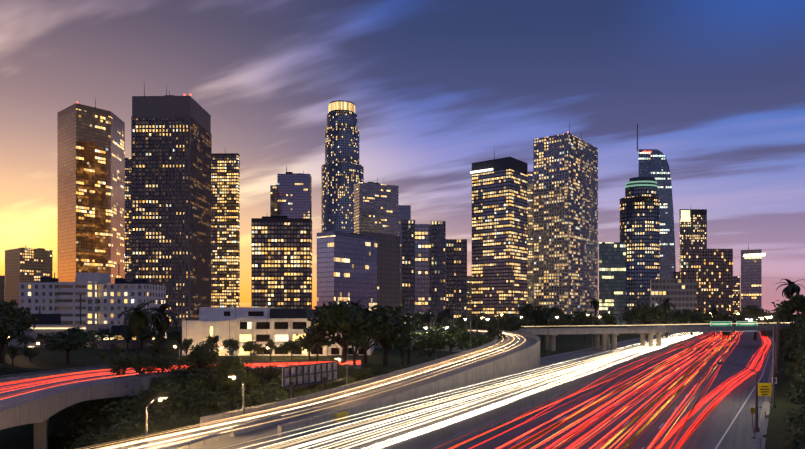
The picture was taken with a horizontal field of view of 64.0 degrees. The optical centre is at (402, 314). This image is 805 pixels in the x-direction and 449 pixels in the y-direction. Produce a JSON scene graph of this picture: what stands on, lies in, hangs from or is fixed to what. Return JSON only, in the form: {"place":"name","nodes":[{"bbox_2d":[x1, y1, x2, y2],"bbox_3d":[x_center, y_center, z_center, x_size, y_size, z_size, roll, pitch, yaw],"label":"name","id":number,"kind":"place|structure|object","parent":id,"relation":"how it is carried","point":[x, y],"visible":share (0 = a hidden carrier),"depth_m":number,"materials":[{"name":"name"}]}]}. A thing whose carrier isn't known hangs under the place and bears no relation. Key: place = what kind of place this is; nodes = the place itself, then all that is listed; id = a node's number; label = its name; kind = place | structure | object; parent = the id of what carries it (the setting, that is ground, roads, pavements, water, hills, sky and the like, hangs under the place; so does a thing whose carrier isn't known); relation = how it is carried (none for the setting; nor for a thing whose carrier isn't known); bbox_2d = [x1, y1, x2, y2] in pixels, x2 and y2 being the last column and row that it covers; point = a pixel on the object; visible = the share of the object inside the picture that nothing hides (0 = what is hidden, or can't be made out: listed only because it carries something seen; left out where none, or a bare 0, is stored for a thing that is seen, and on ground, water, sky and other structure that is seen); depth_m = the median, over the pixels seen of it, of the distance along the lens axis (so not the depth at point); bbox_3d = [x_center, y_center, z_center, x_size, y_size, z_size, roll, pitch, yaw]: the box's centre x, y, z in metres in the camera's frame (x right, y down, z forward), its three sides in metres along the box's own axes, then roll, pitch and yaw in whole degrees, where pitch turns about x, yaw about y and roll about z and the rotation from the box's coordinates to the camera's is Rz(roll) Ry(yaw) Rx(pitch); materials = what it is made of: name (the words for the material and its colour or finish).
{"place":"outdoors","nodes":[
{"label":"outdoors","id":0,"kind":"place"},
{"bbox_2d":[277,166,311,219],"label":"tower","id":1,"kind":"structure","parent":0,"point":[294,195],"depth_m":895.49,"materials":[{"name":"grey"}]},
{"bbox_2d":[0,315,804,448],"bbox_3d":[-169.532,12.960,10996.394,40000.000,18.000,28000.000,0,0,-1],"label":"ground","id":2,"kind":"structure","parent":0,"point":[22,436],"depth_m":142.88,"materials":[{"name":"plant"}]},
{"bbox_2d":[0,306,36,345],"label":"tree","id":3,"kind":"object","parent":2,"relation":"on","point":[8,323],"visible":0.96,"depth_m":148.03,"materials":[{"name":"green plant"}]},
{"bbox_2d":[0,299,40,362],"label":"tree","id":4,"kind":"object","parent":2,"relation":"on","point":[10,306],"visible":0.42,"depth_m":160.89,"materials":[{"name":"green plant"}]},
{"bbox_2d":[5,247,52,307],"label":"office building","id":5,"kind":"structure","parent":2,"relation":"on","point":[22,264],"depth_m":905.67,"materials":[{"name":"brown"}]},
{"bbox_2d":[19,273,58,315],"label":"building","id":6,"kind":"structure","parent":2,"relation":"on","point":[34,296],"depth_m":295.15,"materials":[{"name":"concrete"}]},
{"bbox_2d":[6,294,109,346],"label":"annex","id":7,"kind":"object","parent":2,"relation":"on","point":[50,320],"visible":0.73,"depth_m":235.91,"materials":[{"name":"grey"}]},
{"bbox_2d":[40,330,99,363],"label":"tree","id":8,"kind":"object","parent":2,"relation":"on","point":[66,342],"visible":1,"depth_m":154.60,"materials":[{"name":"green plant"}]},
{"bbox_2d":[55,277,85,323],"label":"building","id":9,"kind":"structure","parent":2,"relation":"on","point":[68,301],"depth_m":297.36,"materials":[{"name":"concrete"}]},
{"bbox_2d":[63,427,112,448],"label":"bush","id":10,"kind":"object","parent":2,"relation":"on","point":[81,442],"visible":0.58,"depth_m":85.10,"materials":[{"name":"green plant"}]},
{"bbox_2d":[57,103,124,283],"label":"tower","id":11,"kind":"structure","parent":2,"relation":"on","point":[90,189],"depth_m":730.83,"materials":[{"name":"brown"}]},
{"bbox_2d":[64,401,121,437],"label":"hollow shrub","id":12,"kind":"object","parent":2,"relation":"on","point":[97,414],"visible":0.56,"depth_m":111.45,"materials":[{"name":"green plant"}]},
{"bbox_2d":[86,282,108,323],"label":"midrise stair core","id":13,"kind":"object","parent":2,"relation":"on","point":[91,302],"visible":0.31,"depth_m":294.52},
{"bbox_2d":[76,273,109,283],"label":"rooftop structure","id":14,"kind":"object","parent":13,"relation":"on","point":[94,277],"visible":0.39,"depth_m":301.49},
{"bbox_2d":[50,386,174,435],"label":"bush","id":15,"kind":"object","parent":2,"relation":"on","point":[117,405],"visible":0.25,"depth_m":106.97,"materials":[{"name":"green plant"}]},
{"bbox_2d":[104,348,133,377],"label":"hollow shrub","id":16,"kind":"object","parent":2,"relation":"on","point":[116,365],"visible":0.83,"depth_m":120.38,"materials":[{"name":"green plant"}]},
{"bbox_2d":[125,158,130,280],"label":"tower","id":17,"kind":"structure","parent":2,"relation":"on","point":[127,219],"depth_m":941.56,"materials":[{"name":"grey"}]},
{"bbox_2d":[95,325,165,348],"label":"block","id":18,"kind":"structure","parent":2,"relation":"on","point":[108,343],"depth_m":226.22,"materials":[{"name":"grey"}]},
{"bbox_2d":[97,264,165,333],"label":"building","id":19,"kind":"structure","parent":2,"relation":"on","point":[122,293],"depth_m":296.50,"materials":[{"name":"concrete"}]},
{"bbox_2d":[89,415,177,448],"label":"bush","id":20,"kind":"object","parent":2,"relation":"on","point":[118,437],"visible":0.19,"depth_m":87.33,"materials":[{"name":"green plant"}]},
{"bbox_2d":[93,415,176,447],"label":"bush","id":21,"kind":"object","parent":2,"relation":"on","point":[128,430],"visible":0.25,"depth_m":85.98,"materials":[{"name":"green plant"}]},
{"bbox_2d":[119,325,157,348],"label":"tree","id":22,"kind":"object","parent":2,"relation":"on","point":[147,335],"visible":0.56,"depth_m":219.43,"materials":[{"name":"green plant"}]},
{"bbox_2d":[109,299,168,375],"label":"palm","id":23,"kind":"object","parent":2,"relation":"on","point":[138,318],"visible":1,"depth_m":124.12,"materials":[{"name":"green plant"}]},
{"bbox_2d":[80,390,198,438],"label":"bush","id":24,"kind":"object","parent":2,"relation":"on","point":[152,407],"visible":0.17,"depth_m":102.76,"materials":[{"name":"green plant"}]},
{"bbox_2d":[126,349,155,376],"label":"hollow shrub","id":25,"kind":"object","parent":2,"relation":"on","point":[137,362],"visible":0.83,"depth_m":119.87,"materials":[{"name":"green plant"}]},
{"bbox_2d":[147,337,171,360],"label":"tree","id":26,"kind":"object","parent":2,"relation":"on","point":[153,350],"visible":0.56,"depth_m":132.28,"materials":[{"name":"green plant"}]},
{"bbox_2d":[143,303,179,361],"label":"palm","id":27,"kind":"object","parent":2,"relation":"on","point":[164,326],"visible":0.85,"depth_m":130.13,"materials":[{"name":"green plant"}]},
{"bbox_2d":[136,348,190,378],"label":"hollow shrub","id":28,"kind":"object","parent":2,"relation":"on","point":[158,363],"visible":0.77,"depth_m":122.28,"materials":[{"name":"green plant"}]},
{"bbox_2d":[150,373,190,389],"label":"bush","id":29,"kind":"object","parent":2,"relation":"on","point":[167,378],"visible":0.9,"depth_m":114.59,"materials":[{"name":"green plant"}]},
{"bbox_2d":[131,91,211,326],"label":"tower","id":30,"kind":"structure","parent":2,"relation":"on","point":[171,193],"depth_m":635.38,"materials":[{"name":"grey"}]},
{"bbox_2d":[120,369,231,419],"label":"bush","id":31,"kind":"object","parent":2,"relation":"on","point":[175,390],"visible":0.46,"depth_m":104.44,"materials":[{"name":"green plant"}]},
{"bbox_2d":[0,363,360,448],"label":"bridge","id":32,"kind":"structure","parent":2,"relation":"on","point":[38,412],"depth_m":99.48,"materials":[{"name":"concrete"}]},
{"bbox_2d":[0,361,360,399],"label":"light trails","id":33,"kind":"object","parent":32,"relation":"on","point":[108,372],"visible":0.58,"depth_m":114.30,"materials":[{"name":"red"}]},
{"bbox_2d":[0,359,361,410],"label":"road","id":34,"kind":"structure","parent":32,"relation":"on","point":[65,389],"depth_m":117.47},
{"bbox_2d":[163,384,233,416],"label":"bush","id":35,"kind":"object","parent":2,"relation":"on","point":[171,405],"visible":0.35,"depth_m":101.17,"materials":[{"name":"green plant"}]},
{"bbox_2d":[179,336,222,374],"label":"tree","id":36,"kind":"object","parent":2,"relation":"on","point":[197,352],"visible":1,"depth_m":116.14,"materials":[{"name":"green plant"}]},
{"bbox_2d":[176,395,238,420],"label":"bush","id":37,"kind":"object","parent":2,"relation":"on","point":[190,413],"visible":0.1,"depth_m":100.33,"materials":[{"name":"green plant"}]},
{"bbox_2d":[197,355,238,390],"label":"hollow shrub","id":38,"kind":"object","parent":2,"relation":"on","point":[215,373],"visible":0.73,"depth_m":104.97,"materials":[{"name":"green plant"}]},
{"bbox_2d":[186,374,251,400],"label":"bush","id":39,"kind":"object","parent":2,"relation":"on","point":[225,393],"visible":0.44,"depth_m":102.82,"materials":[{"name":"green plant"}]},
{"bbox_2d":[212,153,239,306],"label":"tower","id":40,"kind":"structure","parent":2,"relation":"on","point":[225,229],"depth_m":814.89,"materials":[{"name":"grey"}]},
{"bbox_2d":[212,351,252,377],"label":"hollow shrub","id":41,"kind":"object","parent":2,"relation":"on","point":[234,363],"visible":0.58,"depth_m":107.96,"materials":[{"name":"green plant"}]},
{"bbox_2d":[219,365,263,402],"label":"bush","id":42,"kind":"object","parent":2,"relation":"on","point":[245,377],"visible":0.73,"depth_m":103.97,"materials":[{"name":"green plant"}]},
{"bbox_2d":[182,307,313,355],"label":"building","id":43,"kind":"structure","parent":2,"relation":"on","point":[218,321],"depth_m":192.78,"materials":[{"name":"grey"}]},
{"bbox_2d":[206,380,289,413],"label":"bush","id":44,"kind":"object","parent":2,"relation":"on","point":[256,397],"visible":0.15,"depth_m":96.04,"materials":[{"name":"green plant"}]},
{"bbox_2d":[242,341,262,360],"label":"tree","id":45,"kind":"object","parent":2,"relation":"on","point":[249,346],"visible":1,"depth_m":161.88,"materials":[{"name":"green plant"}]},
{"bbox_2d":[201,371,320,411],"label":"bush","id":46,"kind":"object","parent":2,"relation":"on","point":[256,388],"visible":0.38,"depth_m":98.07,"materials":[{"name":"green plant"}]},
{"bbox_2d":[254,363,282,381],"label":"bush","id":47,"kind":"object","parent":2,"relation":"on","point":[266,372],"visible":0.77,"depth_m":110.82,"materials":[{"name":"green plant"}]},
{"bbox_2d":[270,185,276,215],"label":"tower wing","id":48,"kind":"structure","parent":2,"relation":"on","point":[273,200],"depth_m":900.00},
{"bbox_2d":[251,216,311,308],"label":"tower","id":49,"kind":"structure","parent":2,"relation":"on","point":[281,262],"depth_m":596.04,"materials":[{"name":"grey"}]},
{"bbox_2d":[235,318,327,355],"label":"office block","id":50,"kind":"structure","parent":2,"relation":"on","point":[279,331],"depth_m":187.20,"materials":[{"name":"beige"}]},
{"bbox_2d":[278,339,301,359],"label":"tree","id":51,"kind":"object","parent":2,"relation":"on","point":[288,346],"visible":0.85,"depth_m":162.32,"materials":[{"name":"green plant"}]},
{"bbox_2d":[282,361,344,398],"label":"billboard","id":52,"kind":"object","parent":2,"relation":"on","point":[324,374],"visible":0.94,"depth_m":88.37,"materials":[{"name":"grey metal"}]},
{"bbox_2d":[96,329,539,448],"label":"exit ramp","id":53,"kind":"structure","parent":2,"relation":"on","point":[523,357],"depth_m":91.20,"materials":[{"name":"concrete"}]},
{"bbox_2d":[77,330,524,448],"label":"light trails","id":54,"kind":"object","parent":53,"relation":"on","point":[157,437],"visible":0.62,"depth_m":72.31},
{"bbox_2d":[299,300,379,365],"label":"tree","id":55,"kind":"object","parent":2,"relation":"on","point":[337,318],"visible":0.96,"depth_m":145.03,"materials":[{"name":"green plant"}]},
{"bbox_2d":[321,100,363,232],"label":"skyscraper","id":56,"kind":"structure","parent":2,"relation":"on","point":[342,171],"depth_m":999.34,"materials":[{"name":"glass"}]},
{"bbox_2d":[317,231,376,312],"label":"office building","id":57,"kind":"structure","parent":2,"relation":"on","point":[346,266],"depth_m":477.76,"materials":[{"name":"grey"}]},
{"bbox_2d":[328,332,373,354],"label":"building","id":58,"kind":"structure","parent":2,"relation":"on","point":[333,350],"depth_m":190.26,"materials":[{"name":"beige"}]},
{"bbox_2d":[335,363,372,381],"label":"bush","id":59,"kind":"object","parent":2,"relation":"on","point":[356,371],"visible":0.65,"depth_m":115.08,"materials":[{"name":"green plant"}]},
{"bbox_2d":[344,332,369,366],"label":"tree","id":60,"kind":"object","parent":2,"relation":"on","point":[356,340],"visible":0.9,"depth_m":142.97,"materials":[{"name":"green plant"}]},
{"bbox_2d":[350,309,396,365],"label":"tree","id":61,"kind":"object","parent":2,"relation":"on","point":[367,336],"visible":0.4,"depth_m":146.61,"materials":[{"name":"green plant"}]},
{"bbox_2d":[354,182,398,235],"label":"tower","id":62,"kind":"structure","parent":2,"relation":"on","point":[376,208],"depth_m":909.11,"materials":[{"name":"grey"}]},
{"bbox_2d":[360,231,399,313],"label":"office building","id":63,"kind":"structure","parent":2,"relation":"on","point":[388,269],"depth_m":537.29,"materials":[{"name":"grey"}]},
{"bbox_2d":[363,304,423,365],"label":"tree","id":64,"kind":"object","parent":2,"relation":"on","point":[393,322],"visible":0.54,"depth_m":150.53,"materials":[{"name":"green plant"}]},
{"bbox_2d":[393,335,412,364],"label":"tree","id":65,"kind":"object","parent":2,"relation":"on","point":[401,342],"visible":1,"depth_m":145.00,"materials":[{"name":"green plant"}]},
{"bbox_2d":[399,205,410,313],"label":"tower","id":66,"kind":"structure","parent":2,"relation":"on","point":[404,212],"depth_m":997.80,"materials":[{"name":"grey"}]},
{"bbox_2d":[401,220,414,327],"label":"tower","id":67,"kind":"structure","parent":2,"relation":"on","point":[408,264],"depth_m":557.81,"materials":[{"name":"grey"}]},
{"bbox_2d":[400,322,418,364],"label":"tree","id":68,"kind":"object","parent":2,"relation":"on","point":[408,329],"visible":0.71,"depth_m":146.87,"materials":[{"name":"green plant"}]},
{"bbox_2d":[415,224,430,327],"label":"tower","id":69,"kind":"structure","parent":2,"relation":"on","point":[422,267],"depth_m":573.05,"materials":[{"name":"grey"}]},
{"bbox_2d":[407,331,451,361],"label":"tree","id":70,"kind":"object","parent":2,"relation":"on","point":[431,341],"visible":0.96,"depth_m":145.90,"materials":[{"name":"green plant"}]},
{"bbox_2d":[431,221,445,327],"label":"tower","id":71,"kind":"structure","parent":2,"relation":"on","point":[438,266],"depth_m":563.22,"materials":[{"name":"grey"}]},
{"bbox_2d":[418,319,473,354],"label":"tree","id":72,"kind":"object","parent":2,"relation":"on","point":[455,334],"visible":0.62,"depth_m":154.97,"materials":[{"name":"green plant"}]},
{"bbox_2d":[446,239,466,326],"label":"tower","id":73,"kind":"structure","parent":2,"relation":"on","point":[456,276],"depth_m":598.49,"materials":[{"name":"grey"}]},
{"bbox_2d":[467,276,471,320],"bbox_3d":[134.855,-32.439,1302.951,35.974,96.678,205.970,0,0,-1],"label":"tower","id":74,"kind":"structure","parent":2,"relation":"on","point":[469,297],"depth_m":1199.80,"materials":[{"name":"grey"}]},
{"bbox_2d":[454,330,497,349],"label":"tree","id":75,"kind":"object","parent":2,"relation":"on","point":[479,339],"visible":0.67,"depth_m":155.55,"materials":[{"name":"green plant"}]},
{"bbox_2d":[465,312,500,329],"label":"tree","id":76,"kind":"object","parent":2,"relation":"on","point":[482,321],"visible":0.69,"depth_m":322.44,"materials":[{"name":"green plant"}]},
{"bbox_2d":[472,157,527,324],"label":"tower","id":77,"kind":"structure","parent":2,"relation":"on","point":[500,238],"depth_m":735.12,"materials":[{"name":"grey"}]},
{"bbox_2d":[489,312,519,330],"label":"tree","id":78,"kind":"object","parent":2,"relation":"on","point":[505,320],"visible":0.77,"depth_m":302.56,"materials":[{"name":"green plant"}]},
{"bbox_2d":[506,316,536,330],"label":"tree","id":79,"kind":"object","parent":2,"relation":"on","point":[522,321],"visible":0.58,"depth_m":232.09,"materials":[{"name":"green plant"}]},
{"bbox_2d":[528,171,532,320],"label":"tower","id":80,"kind":"structure","parent":2,"relation":"on","point":[530,236],"depth_m":980.87,"materials":[{"name":"grey"}]},
{"bbox_2d":[527,307,555,345],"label":"tree","id":81,"kind":"object","parent":2,"relation":"on","point":[543,316],"visible":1,"depth_m":247.11,"materials":[{"name":"green plant"}]},
{"bbox_2d":[533,133,597,322],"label":"tower","id":82,"kind":"structure","parent":2,"relation":"on","point":[565,222],"depth_m":799.86,"materials":[{"name":"grey"}]},
{"bbox_2d":[568,309,604,339],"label":"tree","id":83,"kind":"object","parent":2,"relation":"on","point":[583,319],"visible":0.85,"depth_m":296.94,"materials":[{"name":"green plant"}]},
{"bbox_2d":[599,242,625,326],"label":"tower","id":84,"kind":"structure","parent":2,"relation":"on","point":[612,275],"depth_m":641.06,"materials":[{"name":"teal"}]},
{"bbox_2d":[623,301,667,337],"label":"tree","id":85,"kind":"object","parent":2,"relation":"on","point":[646,313],"visible":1,"depth_m":319.44,"materials":[{"name":"green plant"}]},
{"bbox_2d":[638,149,675,278],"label":"skyscraper","id":86,"kind":"structure","parent":2,"relation":"on","point":[654,163],"depth_m":903.53,"materials":[{"name":"blue"}]},
{"bbox_2d":[650,279,695,332],"bbox_3d":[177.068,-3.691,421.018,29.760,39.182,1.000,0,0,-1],"label":"building","id":87,"kind":"structure","parent":2,"relation":"on","point":[681,293],"depth_m":420.55,"materials":[{"name":"grey"}]},
{"bbox_2d":[674,308,711,336],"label":"tree","id":88,"kind":"object","parent":2,"relation":"on","point":[685,316],"visible":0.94,"depth_m":344.67,"materials":[{"name":"green plant"}]},
{"bbox_2d":[681,249,732,323],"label":"tower","id":89,"kind":"structure","parent":2,"relation":"on","point":[710,271],"depth_m":763.51,"materials":[{"name":"brown"}]},
{"bbox_2d":[733,276,739,317],"bbox_3d":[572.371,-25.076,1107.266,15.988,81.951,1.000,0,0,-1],"label":"tower","id":90,"kind":"structure","parent":2,"relation":"on","point":[736,293],"depth_m":1106.79,"materials":[{"name":"brown"}]},
{"bbox_2d":[716,362,759,432],"bbox_3d":[34.007,8.375,65.341,3.972,7.050,0.478,0,0,12],"label":"roadside lamp","id":91,"kind":"object","parent":2,"relation":"on","point":[756,429],"visible":0.96,"depth_m":64.91,"materials":[{"name":"grey"}]},
{"bbox_2d":[741,249,761,323],"bbox_3d":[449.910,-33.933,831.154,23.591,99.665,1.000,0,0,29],"label":"tower","id":92,"kind":"structure","parent":2,"relation":"on","point":[751,281],"depth_m":830.50,"materials":[{"name":"purple"}]},
{"bbox_2d":[728,305,775,339],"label":"tree","id":93,"kind":"object","parent":2,"relation":"on","point":[752,311],"visible":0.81,"depth_m":297.73,"materials":[{"name":"green plant"}]},
{"bbox_2d":[744,318,775,407],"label":"street light","id":94,"kind":"object","parent":2,"relation":"on","point":[773,405],"visible":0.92,"depth_m":81.36,"materials":[{"name":"grey"}]},
{"bbox_2d":[751,353,776,447],"bbox_3d":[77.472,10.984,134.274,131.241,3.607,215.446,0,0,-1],"label":"warning sign","id":95,"kind":"object","parent":2,"relation":"on","point":[764,389],"visible":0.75,"depth_m":86.44,"materials":[{"name":"yellow"}]},
{"bbox_2d":[768,294,804,323],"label":"tree","id":96,"kind":"object","parent":2,"relation":"on","point":[794,303],"visible":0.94,"depth_m":230.41,"materials":[{"name":"green plant"}]},
{"bbox_2d":[774,279,804,321],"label":"palm","id":97,"kind":"object","parent":2,"relation":"on","point":[791,288],"visible":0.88,"depth_m":329.77,"materials":[{"name":"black plant"}]},
{"bbox_2d":[775,313,804,448],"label":"roadside shrubs","id":98,"kind":"object","parent":2,"relation":"on","point":[792,339],"visible":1,"depth_m":96.02,"materials":[{"name":"green plant"}]},
{"bbox_2d":[0,0,804,314],"label":"sky","id":99,"kind":"structure","parent":0,"point":[435,87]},
{"bbox_2d":[225,331,775,448],"bbox_3d":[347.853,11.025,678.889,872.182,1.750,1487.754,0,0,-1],"label":"freeway","id":100,"kind":"structure","parent":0,"point":[710,429],"depth_m":80.72,"materials":[{"name":"asphalt"}]},
{"bbox_2d":[159,429,230,448],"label":"barrier wall","id":101,"kind":"structure","parent":100,"relation":"on","point":[204,438],"depth_m":57.61,"materials":[{"name":"grey"}]},
{"bbox_2d":[231,405,348,436],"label":"barrier wall","id":102,"kind":"structure","parent":100,"relation":"on","point":[338,416],"depth_m":69.80,"materials":[{"name":"concrete"}]},
{"bbox_2d":[219,332,701,448],"bbox_3d":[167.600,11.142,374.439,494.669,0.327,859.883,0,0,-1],"label":"light trails","id":103,"kind":"object","parent":100,"relation":"on","point":[417,433],"visible":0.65,"depth_m":73.28,"materials":[{"name":"white"}]},
{"bbox_2d":[237,336,772,448],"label":"lane markings","id":104,"kind":"object","parent":100,"relation":"on","point":[719,442],"visible":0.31,"depth_m":78.22,"materials":[{"name":"white paint"}]},
{"bbox_2d":[449,331,741,448],"bbox_3d":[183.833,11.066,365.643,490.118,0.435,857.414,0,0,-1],"label":"light trails","id":105,"kind":"object","parent":100,"relation":"on","point":[624,428],"visible":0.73,"depth_m":74.63,"materials":[{"name":"red"}]},
{"bbox_2d":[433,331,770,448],"bbox_3d":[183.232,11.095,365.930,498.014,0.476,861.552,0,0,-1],"label":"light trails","id":106,"kind":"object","parent":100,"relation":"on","point":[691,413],"visible":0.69,"depth_m":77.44,"materials":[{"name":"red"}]},
{"bbox_2d":[514,324,789,350],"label":"overpass","id":107,"kind":"object","parent":100,"relation":"on","point":[614,332],"visible":0.81,"depth_m":217.97,"materials":[{"name":"concrete"}]},
{"bbox_2d":[609,331,741,448],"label":"light trails","id":108,"kind":"object","parent":100,"relation":"on","point":[682,405],"visible":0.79,"depth_m":58.85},
{"bbox_2d":[620,177,659,325],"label":"tower","id":109,"kind":"structure","parent":0,"point":[640,221],"depth_m":669.31,"materials":[{"name":"glass"}]},
{"bbox_2d":[679,209,706,271],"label":"tower","id":110,"kind":"structure","parent":0,"point":[693,233],"depth_m":1004.92,"materials":[{"name":"glass"}]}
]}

